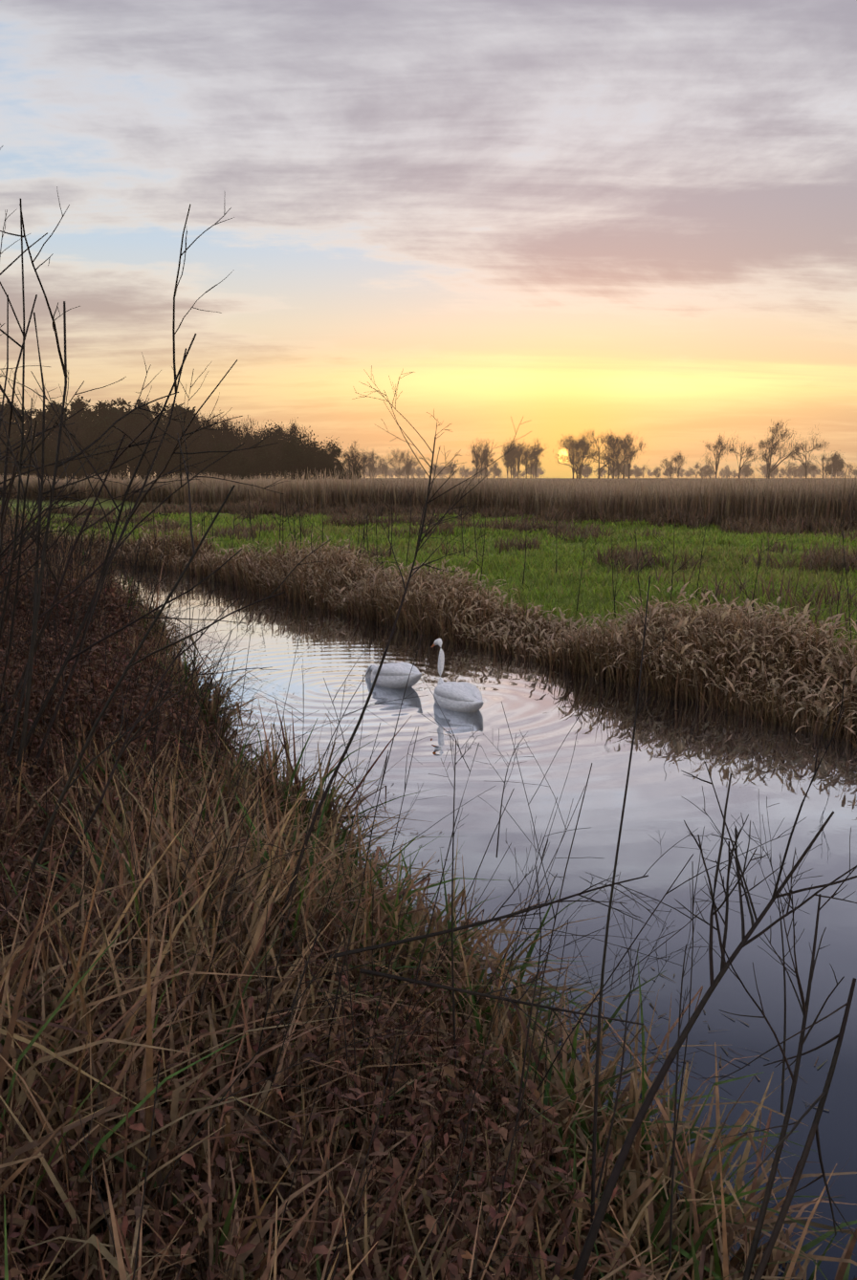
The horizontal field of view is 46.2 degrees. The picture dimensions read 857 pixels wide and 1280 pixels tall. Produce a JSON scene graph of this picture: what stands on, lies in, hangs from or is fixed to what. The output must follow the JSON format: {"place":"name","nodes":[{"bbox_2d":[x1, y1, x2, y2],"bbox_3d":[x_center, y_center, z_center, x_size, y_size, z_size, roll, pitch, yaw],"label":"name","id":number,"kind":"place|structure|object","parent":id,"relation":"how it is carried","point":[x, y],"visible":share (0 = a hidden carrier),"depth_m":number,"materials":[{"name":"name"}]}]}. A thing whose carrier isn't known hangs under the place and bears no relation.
{"place":"outdoors","nodes":[
{"label":"outdoors","id":0,"kind":"place"},
{"bbox_2d":[0,477,856,731],"bbox_3d":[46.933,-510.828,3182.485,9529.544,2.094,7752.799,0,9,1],"label":"ground","id":1,"kind":"structure","parent":0,"point":[107,504],"depth_m":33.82,"materials":[{"name":"green plant"}]},
{"bbox_2d":[0,401,18,445],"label":"tree","id":2,"kind":"object","parent":1,"relation":"on","point":[5,423],"visible":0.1,"depth_m":281.47,"materials":[{"name":"brown plant"}]},
{"bbox_2d":[0,409,20,451],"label":"tree","id":3,"kind":"object","parent":1,"relation":"on","point":[5,440],"visible":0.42,"depth_m":269.62,"materials":[{"name":"brown plant"}]},
{"bbox_2d":[0,451,21,477],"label":"tree","id":4,"kind":"object","parent":1,"relation":"on","point":[10,467],"visible":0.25,"depth_m":251.48,"materials":[{"name":"brown plant"}]},
{"bbox_2d":[0,398,28,444],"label":"tree","id":5,"kind":"object","parent":1,"relation":"on","point":[8,406],"visible":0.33,"depth_m":282.38,"materials":[{"name":"brown plant"}]},
{"bbox_2d":[11,406,35,441],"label":"tree","id":6,"kind":"object","parent":1,"relation":"on","point":[25,423],"visible":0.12,"depth_m":288.10,"materials":[{"name":"brown plant"}]},
{"bbox_2d":[26,408,56,453],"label":"tree","id":7,"kind":"object","parent":1,"relation":"on","point":[38,416],"visible":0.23,"depth_m":281.37,"materials":[{"name":"brown plant"}]},
{"bbox_2d":[24,435,60,458],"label":"tree","id":8,"kind":"object","parent":1,"relation":"on","point":[47,445],"visible":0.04,"depth_m":257.69,"materials":[{"name":"brown plant"}]},
{"bbox_2d":[39,400,74,449],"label":"tree","id":9,"kind":"object","parent":1,"relation":"on","point":[54,417],"visible":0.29,"depth_m":281.74,"materials":[{"name":"brown plant"}]},
{"bbox_2d":[23,408,90,460],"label":"tree","id":10,"kind":"object","parent":1,"relation":"on","point":[69,430],"visible":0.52,"depth_m":257.92,"materials":[{"name":"brown plant"}]},
{"bbox_2d":[57,464,77,478],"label":"tree","id":11,"kind":"object","parent":1,"relation":"on","point":[68,472],"visible":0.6,"depth_m":247.30,"materials":[{"name":"brown plant"}]},
{"bbox_2d":[48,422,86,479],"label":"tree","id":12,"kind":"object","parent":1,"relation":"on","point":[53,433],"visible":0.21,"depth_m":264.97,"materials":[{"name":"brown plant"}]},
{"bbox_2d":[66,394,91,438],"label":"tree","id":13,"kind":"object","parent":1,"relation":"on","point":[75,406],"visible":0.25,"depth_m":299.61,"materials":[{"name":"brown plant"}]},
{"bbox_2d":[76,408,99,435],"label":"tree","id":14,"kind":"object","parent":1,"relation":"on","point":[91,411],"visible":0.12,"depth_m":285.81,"materials":[{"name":"brown plant"}]},
{"bbox_2d":[67,405,120,450],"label":"tree","id":15,"kind":"object","parent":1,"relation":"on","point":[85,422],"visible":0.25,"depth_m":277.38,"materials":[{"name":"brown plant"}]},
{"bbox_2d":[89,400,120,446],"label":"tree","id":16,"kind":"object","parent":1,"relation":"on","point":[99,405],"visible":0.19,"depth_m":286.52,"materials":[{"name":"brown plant"}]},
{"bbox_2d":[95,407,122,435],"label":"tree","id":17,"kind":"object","parent":1,"relation":"on","point":[114,412],"visible":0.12,"depth_m":288.90,"materials":[{"name":"brown plant"}]},
{"bbox_2d":[103,433,143,480],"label":"tree","id":18,"kind":"object","parent":1,"relation":"on","point":[127,456],"visible":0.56,"depth_m":255.80,"materials":[{"name":"brown plant"}]},
{"bbox_2d":[112,396,134,421],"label":"tree","id":19,"kind":"object","parent":1,"relation":"on","point":[123,402],"visible":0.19,"depth_m":305.85,"materials":[{"name":"brown plant"}]},
{"bbox_2d":[119,407,135,476],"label":"tree","id":20,"kind":"object","parent":1,"relation":"on","point":[126,412],"visible":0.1,"depth_m":291.32,"materials":[{"name":"brown plant"}]},
{"bbox_2d":[106,412,150,478],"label":"tree","id":21,"kind":"object","parent":1,"relation":"on","point":[113,441],"visible":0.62,"depth_m":262.14,"materials":[{"name":"brown plant"}]},
{"bbox_2d":[119,438,159,478],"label":"tree","id":22,"kind":"object","parent":1,"relation":"on","point":[140,451],"visible":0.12,"depth_m":261.03,"materials":[{"name":"brown plant"}]},
{"bbox_2d":[130,445,164,479],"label":"tree","id":23,"kind":"object","parent":1,"relation":"on","point":[144,467],"visible":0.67,"depth_m":258.63,"materials":[{"name":"brown plant"}]},
{"bbox_2d":[135,403,158,433],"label":"tree","id":24,"kind":"object","parent":1,"relation":"on","point":[148,414],"visible":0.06,"depth_m":295.59,"materials":[{"name":"brown plant"}]},
{"bbox_2d":[149,401,170,427],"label":"tree","id":25,"kind":"object","parent":1,"relation":"on","point":[157,406],"visible":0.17,"depth_m":302.90,"materials":[{"name":"brown plant"}]},
{"bbox_2d":[151,427,195,478],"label":"tree","id":26,"kind":"object","parent":1,"relation":"on","point":[165,453],"visible":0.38,"depth_m":266.89,"materials":[{"name":"brown plant"}]},
{"bbox_2d":[157,412,189,477],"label":"tree","id":27,"kind":"object","parent":1,"relation":"on","point":[173,433],"visible":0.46,"depth_m":269.46,"materials":[{"name":"brown plant"}]},
{"bbox_2d":[166,402,184,433],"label":"tree","id":28,"kind":"object","parent":1,"relation":"on","point":[174,413],"visible":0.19,"depth_m":305.21,"materials":[{"name":"brown plant"}]},
{"bbox_2d":[161,444,192,477],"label":"tree","id":29,"kind":"object","parent":1,"relation":"on","point":[171,464],"visible":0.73,"depth_m":262.11,"materials":[{"name":"brown plant"}]},
{"bbox_2d":[172,406,198,427],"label":"tree","id":30,"kind":"object","parent":1,"relation":"on","point":[190,412],"visible":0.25,"depth_m":295.16,"materials":[{"name":"brown plant"}]},
{"bbox_2d":[180,413,223,469],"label":"tree","id":31,"kind":"object","parent":1,"relation":"on","point":[198,434],"visible":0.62,"depth_m":271.37,"materials":[{"name":"brown plant"}]},
{"bbox_2d":[200,412,225,458],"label":"tree","id":32,"kind":"object","parent":1,"relation":"on","point":[214,432],"visible":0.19,"depth_m":283.76,"materials":[{"name":"brown plant"}]},
{"bbox_2d":[205,418,232,456],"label":"tree","id":33,"kind":"object","parent":1,"relation":"on","point":[217,441],"visible":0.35,"depth_m":276.23,"materials":[{"name":"brown plant"}]},
{"bbox_2d":[189,409,263,478],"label":"tree","id":34,"kind":"object","parent":1,"relation":"on","point":[225,425],"visible":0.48,"depth_m":284.84,"materials":[{"name":"brown plant"}]},
{"bbox_2d":[214,451,241,479],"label":"tree","id":35,"kind":"object","parent":1,"relation":"on","point":[231,465],"visible":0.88,"depth_m":265.58,"materials":[{"name":"brown plant"}]},
{"bbox_2d":[202,421,257,479],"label":"tree","id":36,"kind":"object","parent":1,"relation":"on","point":[238,437],"visible":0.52,"depth_m":283.31,"materials":[{"name":"brown plant"}]},
{"bbox_2d":[230,455,258,477],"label":"tree","id":37,"kind":"object","parent":1,"relation":"on","point":[244,463],"visible":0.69,"depth_m":256.64,"materials":[{"name":"brown plant"}]},
{"bbox_2d":[250,452,276,477],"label":"tree","id":38,"kind":"object","parent":1,"relation":"on","point":[260,466],"visible":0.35,"depth_m":268.48,"materials":[{"name":"brown plant"}]},
{"bbox_2d":[253,455,275,478],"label":"tree","id":39,"kind":"object","parent":1,"relation":"on","point":[267,472],"visible":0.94,"depth_m":266.74,"materials":[{"name":"brown plant"}]},
{"bbox_2d":[252,420,286,453],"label":"tree","id":40,"kind":"object","parent":1,"relation":"on","point":[267,429],"visible":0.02,"depth_m":304.37,"materials":[{"name":"brown plant"}]},
{"bbox_2d":[254,423,287,479],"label":"tree","id":41,"kind":"object","parent":1,"relation":"on","point":[270,441],"visible":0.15,"depth_m":299.91,"materials":[{"name":"brown plant"}]},
{"bbox_2d":[259,423,305,460],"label":"tree","id":42,"kind":"object","parent":1,"relation":"on","point":[281,431],"visible":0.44,"depth_m":288.16,"materials":[{"name":"brown plant"}]},
{"bbox_2d":[262,424,305,459],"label":"tree","id":43,"kind":"object","parent":1,"relation":"on","point":[278,451],"visible":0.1,"depth_m":292.70,"materials":[{"name":"brown plant"}]},
{"bbox_2d":[269,435,303,479],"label":"tree","id":44,"kind":"object","parent":1,"relation":"on","point":[283,451],"visible":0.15,"depth_m":271.68,"materials":[{"name":"brown plant"}]},
{"bbox_2d":[271,416,304,444],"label":"tree","id":45,"kind":"object","parent":1,"relation":"on","point":[292,423],"visible":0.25,"depth_m":310.18,"materials":[{"name":"brown plant"}]},
{"bbox_2d":[269,436,307,478],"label":"tree","id":46,"kind":"object","parent":1,"relation":"on","point":[288,455],"visible":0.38,"depth_m":266.27,"materials":[{"name":"brown plant"}]},
{"bbox_2d":[272,435,305,478],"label":"tree","id":47,"kind":"object","parent":1,"relation":"on","point":[287,444],"visible":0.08,"depth_m":270.73,"materials":[{"name":"brown plant"}]},
{"bbox_2d":[278,444,308,478],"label":"tree","id":48,"kind":"object","parent":1,"relation":"on","point":[289,466],"visible":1,"depth_m":260.52,"materials":[{"name":"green plant"}]},
{"bbox_2d":[280,426,333,463],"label":"tree","id":49,"kind":"object","parent":1,"relation":"on","point":[311,446],"visible":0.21,"depth_m":287.55,"materials":[{"name":"brown plant"}]},
{"bbox_2d":[301,448,323,478],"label":"tree","id":50,"kind":"object","parent":1,"relation":"on","point":[310,462],"visible":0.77,"depth_m":265.88,"materials":[{"name":"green plant"}]},
{"bbox_2d":[307,441,339,478],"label":"tree","id":51,"kind":"object","parent":1,"relation":"on","point":[322,452],"visible":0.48,"depth_m":281.73,"materials":[{"name":"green plant"}]},
{"bbox_2d":[0,532,650,1279],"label":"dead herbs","id":52,"kind":"object","parent":1,"relation":"on","point":[426,1104],"visible":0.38,"depth_m":3.21,"materials":[{"name":"brown plant"}]},
{"bbox_2d":[312,453,338,478],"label":"tree","id":53,"kind":"object","parent":1,"relation":"on","point":[331,469],"visible":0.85,"depth_m":267.50,"materials":[{"name":"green plant"}]},
{"bbox_2d":[319,436,353,472],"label":"tree","id":54,"kind":"object","parent":1,"relation":"on","point":[336,452],"visible":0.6,"depth_m":294.32,"materials":[{"name":"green plant"}]},
{"bbox_2d":[338,445,365,475],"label":"tree","id":55,"kind":"object","parent":1,"relation":"on","point":[352,457],"visible":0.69,"depth_m":338.34,"materials":[{"name":"brown plant"}]},
{"bbox_2d":[347,446,368,474],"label":"tree","id":56,"kind":"object","parent":1,"relation":"on","point":[358,456],"visible":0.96,"depth_m":334.19,"materials":[{"name":"brown plant"}]},
{"bbox_2d":[359,449,370,477],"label":"tree","id":57,"kind":"object","parent":1,"relation":"on","point":[362,461],"visible":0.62,"depth_m":570.57,"materials":[{"name":"brown plant"}]},
{"bbox_2d":[367,450,382,478],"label":"tree","id":58,"kind":"object","parent":1,"relation":"on","point":[372,455],"visible":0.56,"depth_m":641.74,"materials":[{"name":"brown plant"}]},
{"bbox_2d":[376,450,396,477],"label":"tree","id":59,"kind":"object","parent":1,"relation":"on","point":[379,464],"visible":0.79,"depth_m":643.93,"materials":[{"name":"brown plant"}]},
{"bbox_2d":[385,447,418,478],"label":"tree","id":60,"kind":"object","parent":1,"relation":"on","point":[398,456],"visible":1,"depth_m":594.94,"materials":[{"name":"brown plant"}]},
{"bbox_2d":[399,449,419,478],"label":"tree","id":61,"kind":"object","parent":1,"relation":"on","point":[407,460],"visible":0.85,"depth_m":612.76,"materials":[{"name":"brown plant"}]},
{"bbox_2d":[0,461,856,525],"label":"reed bed","id":62,"kind":"object","parent":1,"relation":"on","point":[824,496],"visible":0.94,"depth_m":62.67,"materials":[{"name":"brown plant"}]},
{"bbox_2d":[0,474,856,1279],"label":"dry grass","id":63,"kind":"structure","parent":1,"relation":"on","point":[707,1229],"depth_m":3.42,"materials":[{"name":"brown plant"}]},
{"bbox_2d":[0,495,856,638],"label":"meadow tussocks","id":64,"kind":"object","parent":1,"relation":"on","point":[350,514],"visible":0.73,"depth_m":43.37,"materials":[{"name":"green plant"}]},
{"bbox_2d":[0,145,856,1279],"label":"bare twigs","id":65,"kind":"object","parent":1,"relation":"on","point":[103,575],"visible":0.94,"depth_m":4.13,"materials":[{"name":"brown plant"}]},
{"bbox_2d":[3,496,856,746],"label":"bank reeds","id":66,"kind":"object","parent":1,"relation":"on","point":[732,661],"visible":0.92,"depth_m":13.76,"materials":[{"name":"brown plant"}]},
{"bbox_2d":[443,460,459,478],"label":"tree","id":67,"kind":"object","parent":1,"relation":"on","point":[446,467],"visible":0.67,"depth_m":877.07,"materials":[{"name":"brown plant"}]},
{"bbox_2d":[465,438,481,477],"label":"tree","id":68,"kind":"object","parent":1,"relation":"on","point":[474,454],"visible":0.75,"depth_m":552.95,"materials":[{"name":"brown plant"}]},
{"bbox_2d":[472,436,493,477],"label":"tree","id":69,"kind":"object","parent":1,"relation":"on","point":[483,455],"visible":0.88,"depth_m":549.03,"materials":[{"name":"brown plant"}]},
{"bbox_2d":[479,438,496,475],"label":"tree","id":70,"kind":"object","parent":1,"relation":"on","point":[487,462],"visible":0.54,"depth_m":552.82,"materials":[{"name":"brown plant"}]},
{"bbox_2d":[487,460,501,477],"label":"tree","id":71,"kind":"object","parent":1,"relation":"on","point":[493,468],"visible":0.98,"depth_m":844.09,"materials":[{"name":"brown plant"}]},
{"bbox_2d":[501,437,516,476],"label":"tree","id":72,"kind":"object","parent":1,"relation":"on","point":[507,458],"visible":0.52,"depth_m":550.38,"materials":[{"name":"brown plant"}]},
{"bbox_2d":[501,435,526,476],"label":"tree","id":73,"kind":"object","parent":1,"relation":"on","point":[513,457],"visible":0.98,"depth_m":543.12,"materials":[{"name":"brown plant"}]},
{"bbox_2d":[513,437,530,478],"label":"tree","id":74,"kind":"object","parent":1,"relation":"on","point":[517,462],"visible":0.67,"depth_m":547.76,"materials":[{"name":"brown plant"}]},
{"bbox_2d":[520,443,531,478],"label":"tree","id":75,"kind":"object","parent":1,"relation":"on","point":[524,453],"visible":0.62,"depth_m":557.21,"materials":[{"name":"brown plant"}]},
{"bbox_2d":[525,445,536,478],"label":"tree","id":76,"kind":"object","parent":1,"relation":"on","point":[531,465],"visible":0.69,"depth_m":551.63,"materials":[{"name":"brown plant"}]},
{"bbox_2d":[523,437,548,478],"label":"tree","id":77,"kind":"object","parent":1,"relation":"on","point":[537,454],"visible":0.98,"depth_m":548.86,"materials":[{"name":"brown plant"}]},
{"bbox_2d":[559,434,587,478],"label":"tree","id":78,"kind":"object","parent":1,"relation":"on","point":[569,446],"visible":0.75,"depth_m":519.07,"materials":[{"name":"brown plant"}]},
{"bbox_2d":[557,434,594,478],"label":"tree","id":79,"kind":"object","parent":1,"relation":"on","point":[575,469],"visible":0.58,"depth_m":520.66,"materials":[{"name":"brown plant"}]},
{"bbox_2d":[552,435,600,478],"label":"tree","id":80,"kind":"object","parent":1,"relation":"on","point":[561,453],"visible":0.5,"depth_m":524.87,"materials":[{"name":"brown plant"}]},
{"bbox_2d":[564,431,595,478],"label":"tree","id":81,"kind":"object","parent":1,"relation":"on","point":[584,444],"visible":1,"depth_m":493.65,"materials":[{"name":"brown plant"}]},
{"bbox_2d":[578,429,626,478],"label":"tree","id":82,"kind":"object","parent":1,"relation":"on","point":[610,457],"visible":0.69,"depth_m":505.33,"materials":[{"name":"brown plant"}]},
{"bbox_2d":[587,431,643,478],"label":"tree","id":83,"kind":"object","parent":1,"relation":"on","point":[619,441],"visible":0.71,"depth_m":504.32,"materials":[{"name":"brown plant"}]},
{"bbox_2d":[603,442,630,478],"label":"tree","id":84,"kind":"object","parent":1,"relation":"on","point":[615,455],"visible":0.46,"depth_m":508.54,"materials":[{"name":"brown plant"}]},
{"bbox_2d":[599,434,638,478],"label":"tree","id":85,"kind":"object","parent":1,"relation":"on","point":[613,464],"visible":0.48,"depth_m":509.60,"materials":[{"name":"brown plant"}]},
{"bbox_2d":[602,435,638,478],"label":"tree","id":86,"kind":"object","parent":1,"relation":"on","point":[617,446],"visible":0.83,"depth_m":505.35,"materials":[{"name":"brown plant"}]},
{"bbox_2d":[615,433,648,477],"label":"tree","id":87,"kind":"object","parent":1,"relation":"on","point":[628,444],"visible":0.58,"depth_m":525.61,"materials":[{"name":"brown plant"}]},
{"bbox_2d":[659,452,681,478],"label":"tree","id":88,"kind":"object","parent":1,"relation":"on","point":[667,464],"visible":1,"depth_m":560.53,"materials":[{"name":"brown plant"}]},
{"bbox_2d":[669,453,688,477],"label":"tree","id":89,"kind":"object","parent":1,"relation":"on","point":[679,464],"visible":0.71,"depth_m":570.35,"materials":[{"name":"brown plant"}]},
{"bbox_2d":[700,433,732,477],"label":"tree","id":90,"kind":"object","parent":1,"relation":"on","point":[717,444],"visible":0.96,"depth_m":531.63,"materials":[{"name":"brown plant"}]},
{"bbox_2d":[720,430,758,478],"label":"tree","id":91,"kind":"object","parent":1,"relation":"on","point":[748,452],"visible":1,"depth_m":510.79,"materials":[{"name":"brown plant"}]},
{"bbox_2d":[757,419,793,478],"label":"tree","id":92,"kind":"object","parent":1,"relation":"on","point":[762,443],"visible":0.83,"depth_m":495.26,"materials":[{"name":"brown plant"}]},
{"bbox_2d":[755,418,804,478],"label":"tree","id":93,"kind":"object","parent":1,"relation":"on","point":[771,447],"visible":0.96,"depth_m":489.96,"materials":[{"name":"brown plant"}]},
{"bbox_2d":[799,457,814,477],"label":"tree","id":94,"kind":"object","parent":1,"relation":"on","point":[808,468],"visible":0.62,"depth_m":807.58,"materials":[{"name":"brown plant"}]},
{"bbox_2d":[788,426,827,477],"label":"tree","id":95,"kind":"object","parent":1,"relation":"on","point":[802,447],"visible":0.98,"depth_m":494.43,"materials":[{"name":"brown plant"}]},
{"bbox_2d":[808,452,834,478],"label":"tree","id":96,"kind":"object","parent":1,"relation":"on","point":[823,459],"visible":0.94,"depth_m":593.79,"materials":[{"name":"brown plant"}]},
{"bbox_2d":[822,450,848,477],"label":"tree","id":97,"kind":"object","parent":1,"relation":"on","point":[836,463],"visible":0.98,"depth_m":588.70,"materials":[{"name":"brown plant"}]},
{"bbox_2d":[0,0,856,477],"label":"sky","id":98,"kind":"structure","parent":0,"point":[564,217],"materials":[{"name":"multicoloured"}]},
{"bbox_2d":[77,560,856,1279],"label":"stream water","id":99,"kind":"structure","parent":0,"point":[546,705],"depth_m":7.86,"materials":[{"name":"grey liquid"}]},
{"bbox_2d":[365,662,422,688],"bbox_3d":[-0.464,0.513,13.096,0.457,0.446,1.268,-7,11,-37],"label":"swan","id":100,"kind":"object","parent":99,"relation":"in","point":[393,675],"visible":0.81,"depth_m":12.81,"materials":[{"name":"white"}]},
{"bbox_2d":[431,638,483,712],"bbox_3d":[0.323,0.451,11.858,0.457,0.834,1.262,-5,10,-27],"label":"swan","id":101,"kind":"object","parent":99,"relation":"in","point":[461,697],"visible":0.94,"depth_m":11.65,"materials":[{"name":"white"}]},
{"bbox_2d":[229,668,828,1110],"bbox_3d":[-0.970,1.248,8.938,1.834,0.002,15.993,-4,10,-23],"label":"floating debris","id":102,"kind":"object","parent":99,"relation":"on","point":[587,980],"visible":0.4,"depth_m":5.13,"materials":[{"name":"brown plant"}]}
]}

